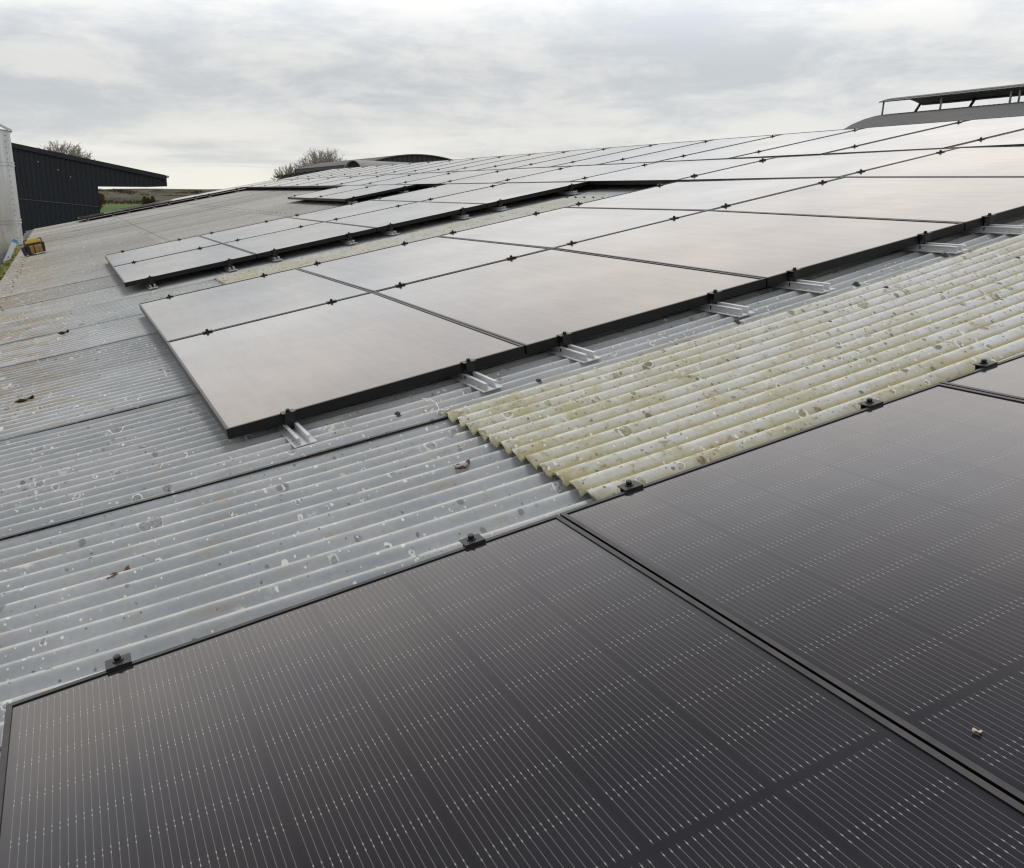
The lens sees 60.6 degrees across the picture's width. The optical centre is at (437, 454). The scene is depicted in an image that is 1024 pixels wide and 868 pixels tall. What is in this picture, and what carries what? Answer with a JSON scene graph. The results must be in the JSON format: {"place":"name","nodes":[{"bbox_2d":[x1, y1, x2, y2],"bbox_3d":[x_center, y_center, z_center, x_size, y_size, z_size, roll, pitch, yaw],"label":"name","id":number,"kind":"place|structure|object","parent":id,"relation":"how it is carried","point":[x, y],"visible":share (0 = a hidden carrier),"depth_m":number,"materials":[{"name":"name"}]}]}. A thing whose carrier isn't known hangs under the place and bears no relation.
{"place":"outdoors","nodes":[
{"label":"outdoors","id":0,"kind":"place"},
{"bbox_2d":[11,143,168,235],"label":"clad barn","id":1,"kind":"structure","parent":0,"point":[55,188],"depth_m":37.89,"materials":[{"name":"metal"}]},
{"bbox_2d":[100,204,140,215],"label":"field","id":2,"kind":"structure","parent":0,"point":[108,207],"depth_m":306.62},
{"bbox_2d":[99,193,104,208],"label":"hedge tree","id":3,"kind":"object","parent":2,"relation":"on","point":[101,198],"visible":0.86,"depth_m":258.50,"materials":[{"name":"plant"}]},
{"bbox_2d":[141,196,154,207],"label":"hedge tree","id":4,"kind":"object","parent":2,"relation":"on","point":[145,200],"visible":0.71,"depth_m":242.81,"materials":[{"name":"plant"}]},
{"bbox_2d":[103,194,179,201],"bbox_3d":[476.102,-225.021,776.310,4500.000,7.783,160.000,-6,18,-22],"label":"hill","id":5,"kind":"structure","parent":0,"point":[110,197],"depth_m":473.34,"materials":[{"name":"plant"}]},
{"bbox_2d":[120,193,194,196],"bbox_3d":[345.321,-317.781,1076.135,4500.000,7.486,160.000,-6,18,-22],"label":"hill","id":6,"kind":"structure","parent":0,"point":[153,194],"depth_m":798.42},
{"bbox_2d":[98,189,220,193],"bbox_3d":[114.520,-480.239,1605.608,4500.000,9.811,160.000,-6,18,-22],"label":"hill","id":7,"kind":"structure","parent":0,"point":[169,191],"depth_m":1339.24,"materials":[{"name":"plant"}]},
{"bbox_2d":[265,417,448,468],"bbox_3d":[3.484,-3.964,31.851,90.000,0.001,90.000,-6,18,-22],"label":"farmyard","id":8,"kind":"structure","parent":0,"point":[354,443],"depth_m":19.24,"materials":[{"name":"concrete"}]},
{"bbox_2d":[1,239,17,265],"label":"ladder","id":9,"kind":"object","parent":8,"relation":"on","point":[13,244],"visible":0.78,"depth_m":14.17,"materials":[{"name":"metal"}]},
{"bbox_2d":[0,123,23,265],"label":"silo","id":10,"kind":"object","parent":8,"relation":"on","point":[10,224],"visible":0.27,"depth_m":17.53,"materials":[{"name":"metal"}]},
{"bbox_2d":[37,140,94,159],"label":"bare tree","id":11,"kind":"object","parent":8,"relation":"on","point":[72,151],"visible":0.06,"depth_m":54.61,"materials":[{"name":"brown plant"}]},
{"bbox_2d":[271,164,296,179],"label":"bare tree","id":12,"kind":"object","parent":8,"relation":"on","point":[291,170],"visible":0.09,"depth_m":64.21,"materials":[{"name":"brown plant"}]},
{"bbox_2d":[273,167,349,178],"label":"pitched barn","id":13,"kind":"structure","parent":8,"relation":"on","point":[285,176],"depth_m":43.48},
{"bbox_2d":[290,147,345,173],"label":"bare tree","id":14,"kind":"object","parent":8,"relation":"on","point":[316,159],"visible":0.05,"depth_m":62.78,"materials":[{"name":"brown plant"}]},
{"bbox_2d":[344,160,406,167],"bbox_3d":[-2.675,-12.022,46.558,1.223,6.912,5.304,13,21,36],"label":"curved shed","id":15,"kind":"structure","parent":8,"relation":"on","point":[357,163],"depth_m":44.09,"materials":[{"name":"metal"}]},
{"bbox_2d":[0,184,1023,754],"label":"barn","id":16,"kind":"structure","parent":8,"relation":"on","point":[118,450],"depth_m":2.73,"materials":[{"name":"metal"}]},
{"bbox_2d":[0,238,26,280],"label":"moss","id":17,"kind":"object","parent":16,"relation":"on","point":[4,267],"visible":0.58,"depth_m":13.42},
{"bbox_2d":[21,237,45,255],"bbox_3d":[-6.600,-3.393,14.194,0.359,0.245,0.257,-20,23,-24],"label":"tool bag","id":18,"kind":"object","parent":16,"relation":"on","point":[32,246],"visible":0.98,"depth_m":14.12,"materials":[{"name":"fabric"}]},
{"bbox_2d":[78,209,121,219],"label":"solar panel","id":19,"kind":"object","parent":16,"relation":"attached to","point":[98,214],"visible":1,"depth_m":24.01,"materials":[{"name":"black glass"}]},
{"bbox_2d":[105,653,131,671],"bbox_3d":[-0.597,0.414,1.648,0.047,0.076,0.036,-17,21,-18],"label":"panel clamp","id":20,"kind":"object","parent":16,"relation":"attached to","point":[117,661],"visible":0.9,"depth_m":1.63,"materials":[{"name":"metal"}]},
{"bbox_2d":[118,202,163,211],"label":"solar panel","id":21,"kind":"object","parent":16,"relation":"attached to","point":[141,206],"visible":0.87,"depth_m":24.37,"materials":[{"name":"black glass"}]},
{"bbox_2d":[105,236,221,268],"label":"solar panel","id":22,"kind":"object","parent":16,"relation":"attached to","point":[153,251],"visible":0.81,"depth_m":9.75,"materials":[{"name":"black glass"}]},
{"bbox_2d":[159,194,203,203],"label":"solar panel","id":23,"kind":"object","parent":16,"relation":"attached to","point":[179,199],"visible":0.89,"depth_m":24.69,"materials":[{"name":"black glass"}]},
{"bbox_2d":[113,244,255,286],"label":"solar panel","id":24,"kind":"object","parent":16,"relation":"attached to","point":[171,265],"visible":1,"depth_m":7.99,"materials":[{"name":"black glass"}]},
{"bbox_2d":[196,187,243,195],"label":"solar panel","id":25,"kind":"object","parent":16,"relation":"attached to","point":[220,191],"visible":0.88,"depth_m":25.08,"materials":[{"name":"black glass"}]},
{"bbox_2d":[139,268,371,347],"bbox_3d":[-1.213,-0.954,5.423,1.133,0.037,1.765,-17,21,-18],"label":"solar panel","id":26,"kind":"object","parent":16,"relation":"attached to","point":[175,317],"visible":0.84,"depth_m":5.26,"materials":[{"name":"black glass"}]},
{"bbox_2d":[238,180,278,187],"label":"solar panel","id":27,"kind":"object","parent":16,"relation":"attached to","point":[243,186],"visible":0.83,"depth_m":25.73,"materials":[{"name":"black glass"}]},
{"bbox_2d":[199,217,322,243],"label":"solar panel","id":28,"kind":"object","parent":16,"relation":"attached to","point":[252,230],"visible":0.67,"depth_m":10.13,"materials":[{"name":"black glass"}]},
{"bbox_2d":[245,179,294,187],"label":"solar panel","id":29,"kind":"object","parent":16,"relation":"attached to","point":[258,185],"visible":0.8,"depth_m":24.15,"materials":[{"name":"black glass"}]},
{"bbox_2d":[258,178,312,187],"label":"solar panel","id":30,"kind":"object","parent":16,"relation":"attached to","point":[280,183],"visible":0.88,"depth_m":22.54,"materials":[{"name":"black glass"}]},
{"bbox_2d":[275,421,316,447],"bbox_3d":[-0.515,-0.104,3.014,0.077,0.026,0.455,-17,22,-18],"label":"mounting rail","id":31,"kind":"object","parent":16,"relation":"attached to","point":[298,435],"visible":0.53,"depth_m":2.89,"materials":[{"name":"metal"}]},
{"bbox_2d":[280,408,295,429],"bbox_3d":[-0.504,-0.121,2.966,0.047,0.076,0.036,-17,22,-18],"label":"panel clamp","id":32,"kind":"object","parent":31,"relation":"attached to","point":[288,417],"visible":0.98,"depth_m":2.95,"materials":[{"name":"metal"}]},
{"bbox_2d":[223,222,376,257],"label":"solar panel","id":33,"kind":"object","parent":16,"relation":"attached to","point":[264,245],"visible":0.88,"depth_m":8.35,"materials":[{"name":"black glass"}]},
{"bbox_2d":[272,177,333,187],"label":"solar panel","id":34,"kind":"object","parent":16,"relation":"attached to","point":[296,183],"visible":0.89,"depth_m":20.94,"materials":[{"name":"black glass"}]},
{"bbox_2d":[278,168,341,179],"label":"solar panel","id":35,"kind":"object","parent":16,"relation":"attached to","point":[308,174],"visible":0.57,"depth_m":25.70,"materials":[{"name":"black glass"}]},
{"bbox_2d":[290,167,353,178],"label":"solar panel","id":36,"kind":"object","parent":16,"relation":"attached to","point":[320,173],"visible":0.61,"depth_m":24.69,"materials":[{"name":"black glass"}]},
{"bbox_2d":[289,176,355,187],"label":"solar panel","id":37,"kind":"object","parent":16,"relation":"attached to","point":[305,185],"visible":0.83,"depth_m":19.38,"materials":[{"name":"black glass"}]},
{"bbox_2d":[288,185,374,199],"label":"solar panel","id":38,"kind":"object","parent":16,"relation":"attached to","point":[309,196],"visible":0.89,"depth_m":15.00,"materials":[{"name":"black glass"}]},
{"bbox_2d":[298,166,366,178],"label":"solar panel","id":39,"kind":"object","parent":16,"relation":"attached to","point":[330,172],"visible":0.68,"depth_m":23.62,"materials":[{"name":"black glass"}]},
{"bbox_2d":[166,292,524,438],"bbox_3d":[-0.529,-0.474,3.858,1.133,0.039,1.765,-17,22,-18],"label":"solar panel","id":40,"kind":"object","parent":16,"relation":"attached to","point":[250,377],"visible":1,"depth_m":3.55,"materials":[{"name":"black glass"}]},
{"bbox_2d":[309,175,381,187],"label":"solar panel","id":41,"kind":"object","parent":16,"relation":"attached to","point":[331,183],"visible":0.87,"depth_m":17.81,"materials":[{"name":"black glass"}]},
{"bbox_2d":[311,165,380,177],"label":"solar panel","id":42,"kind":"object","parent":16,"relation":"attached to","point":[344,171],"visible":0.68,"depth_m":22.64,"materials":[{"name":"black glass"}]},
{"bbox_2d":[290,200,418,221],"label":"solar panel","id":43,"kind":"object","parent":16,"relation":"attached to","point":[324,215],"visible":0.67,"depth_m":10.47,"materials":[{"name":"black glass"}]},
{"bbox_2d":[320,164,394,177],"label":"solar panel","id":44,"kind":"object","parent":16,"relation":"attached to","point":[356,171],"visible":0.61,"depth_m":21.59,"materials":[{"name":"black glass"}]},
{"bbox_2d":[313,184,416,201],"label":"solar panel","id":45,"kind":"object","parent":16,"relation":"attached to","point":[363,192],"visible":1,"depth_m":13.19,"materials":[{"name":"black glass"}]},
{"bbox_2d":[334,163,408,176],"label":"solar panel","id":46,"kind":"object","parent":16,"relation":"attached to","point":[385,167],"visible":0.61,"depth_m":20.58,"materials":[{"name":"black glass"}]},
{"bbox_2d":[332,173,416,187],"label":"solar panel","id":47,"kind":"object","parent":16,"relation":"attached to","point":[372,179],"visible":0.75,"depth_m":16.32,"materials":[{"name":"black glass"}]},
{"bbox_2d":[345,161,432,176],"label":"solar panel","id":48,"kind":"object","parent":16,"relation":"attached to","point":[391,168],"visible":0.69,"depth_m":19.54,"materials":[{"name":"black glass"}]},
{"bbox_2d":[325,201,486,231],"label":"solar panel","id":49,"kind":"object","parent":16,"relation":"attached to","point":[404,215],"visible":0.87,"depth_m":8.71,"materials":[{"name":"black glass"}]},
{"bbox_2d":[362,159,455,175],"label":"solar panel","id":50,"kind":"object","parent":16,"relation":"attached to","point":[405,168],"visible":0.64,"depth_m":18.50,"materials":[{"name":"black glass"}]},
{"bbox_2d":[363,171,457,184],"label":"solar panel","id":51,"kind":"object","parent":16,"relation":"attached to","point":[403,179],"visible":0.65,"depth_m":14.68,"materials":[{"name":"black glass"}]},
{"bbox_2d":[297,236,550,291],"bbox_3d":[-0.178,-1.278,5.775,1.133,0.037,1.765,-17,21,-18],"label":"solar panel","id":52,"kind":"object","parent":16,"relation":"attached to","point":[393,266],"visible":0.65,"depth_m":5.62,"materials":[{"name":"black glass"}]},
{"bbox_2d":[380,158,475,174],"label":"solar panel","id":53,"kind":"object","parent":16,"relation":"attached to","point":[428,166],"visible":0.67,"depth_m":17.45,"materials":[{"name":"black glass"}]},
{"bbox_2d":[372,183,503,200],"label":"solar panel","id":54,"kind":"object","parent":16,"relation":"attached to","point":[433,192],"visible":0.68,"depth_m":10.82,"materials":[{"name":"black glass"}]},
{"bbox_2d":[401,156,501,173],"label":"solar panel","id":55,"kind":"object","parent":16,"relation":"attached to","point":[450,165],"visible":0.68,"depth_m":16.42,"materials":[{"name":"black glass"}]},
{"bbox_2d":[399,169,505,186],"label":"solar panel","id":56,"kind":"object","parent":16,"relation":"attached to","point":[432,181],"visible":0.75,"depth_m":13.03,"materials":[{"name":"black glass"}]},
{"bbox_2d":[450,214,470,218],"bbox_3d":[0.221,-2.287,8.364,0.077,0.026,0.386,-17,22,-18],"label":"mounting rail","id":57,"kind":"object","parent":16,"relation":"attached to","point":[457,216],"visible":0.9,"depth_m":8.34,"materials":[{"name":"metal"}]},
{"bbox_2d":[459,533,485,546],"bbox_3d":[0.078,0.208,1.880,0.047,0.076,0.036,-17,21,-18],"label":"panel clamp","id":58,"kind":"object","parent":16,"relation":"attached to","point":[471,539],"visible":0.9,"depth_m":1.87,"materials":[{"name":"metal"}]},
{"bbox_2d":[451,371,502,392],"bbox_3d":[0.104,-0.298,3.224,0.077,0.026,0.455,-17,22,-18],"label":"mounting rail","id":59,"kind":"object","parent":16,"relation":"attached to","point":[480,382],"visible":0.52,"depth_m":3.10,"materials":[{"name":"metal"}]},
{"bbox_2d":[460,358,475,378],"bbox_3d":[0.114,-0.315,3.177,0.047,0.076,0.036,-17,22,-18],"label":"panel clamp","id":60,"kind":"object","parent":59,"relation":"attached to","point":[468,364],"visible":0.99,"depth_m":3.16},
{"bbox_2d":[423,153,535,172],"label":"solar panel","id":61,"kind":"object","parent":16,"relation":"attached to","point":[477,163],"visible":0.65,"depth_m":15.41,"materials":[{"name":"black glass"}]},
{"bbox_2d":[486,206,509,210],"bbox_3d":[0.584,-2.401,8.488,0.077,0.026,0.386,-17,22,-18],"label":"mounting rail","id":62,"kind":"object","parent":16,"relation":"attached to","point":[498,208],"visible":0.94,"depth_m":8.47,"materials":[{"name":"metal"}]},
{"bbox_2d":[438,166,569,185],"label":"solar panel","id":63,"kind":"object","parent":16,"relation":"attached to","point":[498,176],"visible":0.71,"depth_m":11.55,"materials":[{"name":"black glass"}]},
{"bbox_2d":[423,181,587,206],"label":"solar panel","id":64,"kind":"object","parent":16,"relation":"attached to","point":[490,196],"visible":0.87,"depth_m":9.07,"materials":[{"name":"black glass"}]},
{"bbox_2d":[447,150,571,171],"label":"solar panel","id":65,"kind":"object","parent":16,"relation":"attached to","point":[501,162],"visible":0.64,"depth_m":14.37,"materials":[{"name":"black glass"}]},
{"bbox_2d":[0,514,1023,867],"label":"solar panel","id":66,"kind":"object","parent":16,"relation":"attached to","point":[554,692],"visible":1,"depth_m":1.26,"materials":[{"name":"black glass"}]},
{"bbox_2d":[479,147,611,169],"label":"solar panel","id":67,"kind":"object","parent":16,"relation":"attached to","point":[540,159],"visible":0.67,"depth_m":13.33,"materials":[{"name":"black glass"}]},
{"bbox_2d":[556,191,577,194],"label":"mounting rail","id":68,"kind":"object","parent":16,"relation":"attached to","point":[566,192],"visible":0.94,"depth_m":8.72,"materials":[{"name":"metal"}]},
{"bbox_2d":[374,248,765,354],"bbox_3d":[0.505,-0.797,4.210,1.133,0.038,1.765,-17,22,-18],"label":"solar panel","id":69,"kind":"object","parent":16,"relation":"attached to","point":[535,302],"visible":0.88,"depth_m":3.93,"materials":[{"name":"black glass"}]},
{"bbox_2d":[439,207,705,247],"bbox_3d":[0.856,-1.602,6.127,1.133,0.038,1.765,-17,21,-18],"label":"solar panel","id":70,"kind":"object","parent":16,"relation":"attached to","point":[556,227],"visible":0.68,"depth_m":5.99,"materials":[{"name":"black glass"}]},
{"bbox_2d":[544,344,601,362],"bbox_3d":[0.471,-0.413,3.350,0.077,0.026,0.455,-17,22,-18],"label":"mounting rail","id":71,"kind":"object","parent":16,"relation":"attached to","point":[578,353],"visible":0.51,"depth_m":3.23,"materials":[{"name":"metal"}]},
{"bbox_2d":[556,331,571,351],"bbox_3d":[0.482,-0.430,3.302,0.047,0.076,0.036,-17,22,-18],"label":"panel clamp","id":72,"kind":"object","parent":71,"relation":"attached to","point":[564,337],"visible":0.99,"depth_m":3.29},
{"bbox_2d":[494,162,654,182],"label":"solar panel","id":73,"kind":"object","parent":16,"relation":"attached to","point":[570,173],"visible":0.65,"depth_m":9.95,"materials":[{"name":"black glass"}]},
{"bbox_2d":[510,144,655,168],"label":"solar panel","id":74,"kind":"object","parent":16,"relation":"attached to","point":[578,157],"visible":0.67,"depth_m":12.30,"materials":[{"name":"black glass"}]},
{"bbox_2d":[617,479,642,491],"bbox_3d":[0.445,0.095,2.006,0.047,0.076,0.036,-17,21,-18],"label":"panel clamp","id":75,"kind":"object","parent":16,"relation":"attached to","point":[629,485],"visible":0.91,"depth_m":1.99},
{"bbox_2d":[551,139,714,166],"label":"solar panel","id":76,"kind":"object","parent":16,"relation":"attached to","point":[627,154],"visible":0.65,"depth_m":11.27,"materials":[{"name":"black glass"}]},
{"bbox_2d":[569,156,778,184],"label":"solar panel","id":77,"kind":"object","parent":16,"relation":"attached to","point":[664,172],"visible":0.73,"depth_m":8.31,"materials":[{"name":"black glass"}]},
{"bbox_2d":[598,134,780,164],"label":"solar panel","id":78,"kind":"object","parent":16,"relation":"attached to","point":[684,150],"visible":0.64,"depth_m":10.23,"materials":[{"name":"black glass"}]},
{"bbox_2d":[567,177,841,209],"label":"solar panel","id":79,"kind":"object","parent":16,"relation":"attached to","point":[699,195],"visible":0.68,"depth_m":6.35,"materials":[{"name":"black glass"}]},
{"bbox_2d":[691,302,754,316],"bbox_3d":[1.109,-0.612,3.567,0.077,0.026,0.455,-17,22,-18],"label":"mounting rail","id":80,"kind":"object","parent":16,"relation":"attached to","point":[730,309],"visible":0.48,"depth_m":3.45,"materials":[{"name":"metal"}]},
{"bbox_2d":[707,289,721,308],"bbox_3d":[1.120,-0.630,3.519,0.047,0.076,0.036,-17,22,-18],"label":"panel clamp","id":81,"kind":"object","parent":80,"relation":"attached to","point":[714,296],"visible":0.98,"depth_m":3.51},
{"bbox_2d":[554,210,963,286],"bbox_3d":[1.539,-1.122,4.562,1.133,0.038,1.765,-17,22,-18],"label":"solar panel","id":82,"kind":"object","parent":16,"relation":"attached to","point":[772,248],"visible":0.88,"depth_m":4.30,"materials":[{"name":"black glass"}]},
{"bbox_2d":[657,128,861,161],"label":"solar panel","id":83,"kind":"object","parent":16,"relation":"attached to","point":[740,149],"visible":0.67,"depth_m":9.19,"materials":[{"name":"black glass"}]},
{"bbox_2d":[560,383,1023,804],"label":"solar panel","id":84,"kind":"object","parent":16,"relation":"attached to","point":[872,558],"visible":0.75,"depth_m":1.59,"materials":[{"name":"black glass"}]},
{"bbox_2d":[770,279,835,292],"bbox_3d":[1.480,-0.729,3.693,0.077,0.026,0.455,-17,22,-18],"label":"mounting rail","id":85,"kind":"object","parent":16,"relation":"attached to","point":[811,286],"visible":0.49,"depth_m":3.58,"materials":[{"name":"metal"}]},
{"bbox_2d":[786,267,800,285],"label":"panel clamp","id":86,"kind":"object","parent":85,"relation":"attached to","point":[794,273],"visible":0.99,"depth_m":3.63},
{"bbox_2d":[676,147,958,181],"bbox_3d":[2.902,-2.269,6.884,1.133,0.037,1.765,-17,22,-18],"label":"solar panel","id":87,"kind":"object","parent":16,"relation":"attached to","point":[823,165],"visible":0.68,"depth_m":6.76,"materials":[{"name":"black glass"}]},
{"bbox_2d":[732,119,968,157],"bbox_3d":[3.847,-2.950,8.200,1.765,0.038,1.133,-17,22,-18],"label":"solar panel","id":88,"kind":"object","parent":16,"relation":"attached to","point":[835,142],"visible":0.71,"depth_m":8.15,"materials":[{"name":"black glass"}]},
{"bbox_2d":[711,176,1023,230],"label":"solar panel","id":89,"kind":"object","parent":16,"relation":"attached to","point":[969,202],"visible":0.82,"depth_m":4.81,"materials":[{"name":"black glass"}]},
{"bbox_2d":[858,397,882,408],"bbox_3d":[1.111,-0.108,2.234,0.047,0.076,0.036,-17,21,-18],"label":"panel clamp","id":90,"kind":"object","parent":16,"relation":"attached to","point":[869,402],"visible":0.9,"depth_m":2.22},
{"bbox_2d":[824,115,1023,153],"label":"solar panel","id":91,"kind":"object","parent":16,"relation":"attached to","point":[955,134],"visible":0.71,"depth_m":7.16,"materials":[{"name":"black glass"}]},
{"bbox_2d":[840,145,1023,176],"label":"solar panel","id":92,"kind":"object","parent":16,"relation":"attached to","point":[988,161],"visible":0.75,"depth_m":5.64,"materials":[{"name":"black glass"}]},
{"bbox_2d":[898,242,968,253],"bbox_3d":[2.155,-0.940,3.923,0.077,0.026,0.455,-17,22,-18],"label":"mounting rail","id":93,"kind":"object","parent":16,"relation":"attached to","point":[942,248],"visible":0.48,"depth_m":3.81,"materials":[{"name":"metal"}]},
{"bbox_2d":[917,231,931,248],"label":"panel clamp","id":94,"kind":"object","parent":93,"relation":"attached to","point":[925,236],"visible":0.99,"depth_m":3.86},
{"bbox_2d":[940,353,1023,399],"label":"solar panel","id":95,"kind":"object","parent":16,"relation":"on","point":[1005,377],"visible":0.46,"depth_m":2.26,"materials":[{"name":"black glass"}]},
{"bbox_2d":[947,129,1023,147],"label":"solar panel","id":96,"kind":"object","parent":16,"relation":"attached to","point":[1012,138],"visible":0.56,"depth_m":6.29,"materials":[{"name":"black glass"}]},
{"bbox_2d":[973,358,997,369],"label":"panel clamp","id":97,"kind":"object","parent":16,"relation":"attached to","point":[984,363],"visible":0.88,"depth_m":2.35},
{"bbox_2d":[962,224,1023,234],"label":"mounting rail","id":98,"kind":"object","parent":16,"relation":"attached to","point":[1004,229],"visible":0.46,"depth_m":3.94,"materials":[{"name":"metal"}]},
{"bbox_2d":[982,213,995,230],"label":"panel clamp","id":99,"kind":"object","parent":98,"relation":"attached to","point":[989,218],"visible":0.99,"depth_m":3.99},
{"bbox_2d":[845,83,1023,128],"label":"ventilated barn","id":100,"kind":"structure","parent":8,"relation":"on","point":[971,112],"depth_m":19.52,"materials":[{"name":"grey metal"}]},
{"bbox_2d":[295,154,452,174],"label":"curved barn","id":101,"kind":"structure","parent":0,"point":[411,158],"depth_m":49.57,"materials":[{"name":"metal"}]},
{"bbox_2d":[0,0,1023,188],"label":"sky","id":102,"kind":"structure","parent":0,"point":[199,94],"materials":[{"name":"grey"}]},
{"label":"ground","id":103,"kind":"structure","parent":0,"visible":0},
{"bbox_2d":[105,199,157,203],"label":"hedge","id":104,"kind":"object","parent":103,"relation":"on","point":[121,202],"visible":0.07,"depth_m":363.39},
{"bbox_2d":[98,188,203,202],"bbox_3d":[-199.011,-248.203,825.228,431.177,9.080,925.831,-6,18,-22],"label":"woodland","id":105,"kind":"object","parent":103,"relation":"on","point":[131,193],"visible":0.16,"depth_m":879.34,"materials":[{"name":"plant"}]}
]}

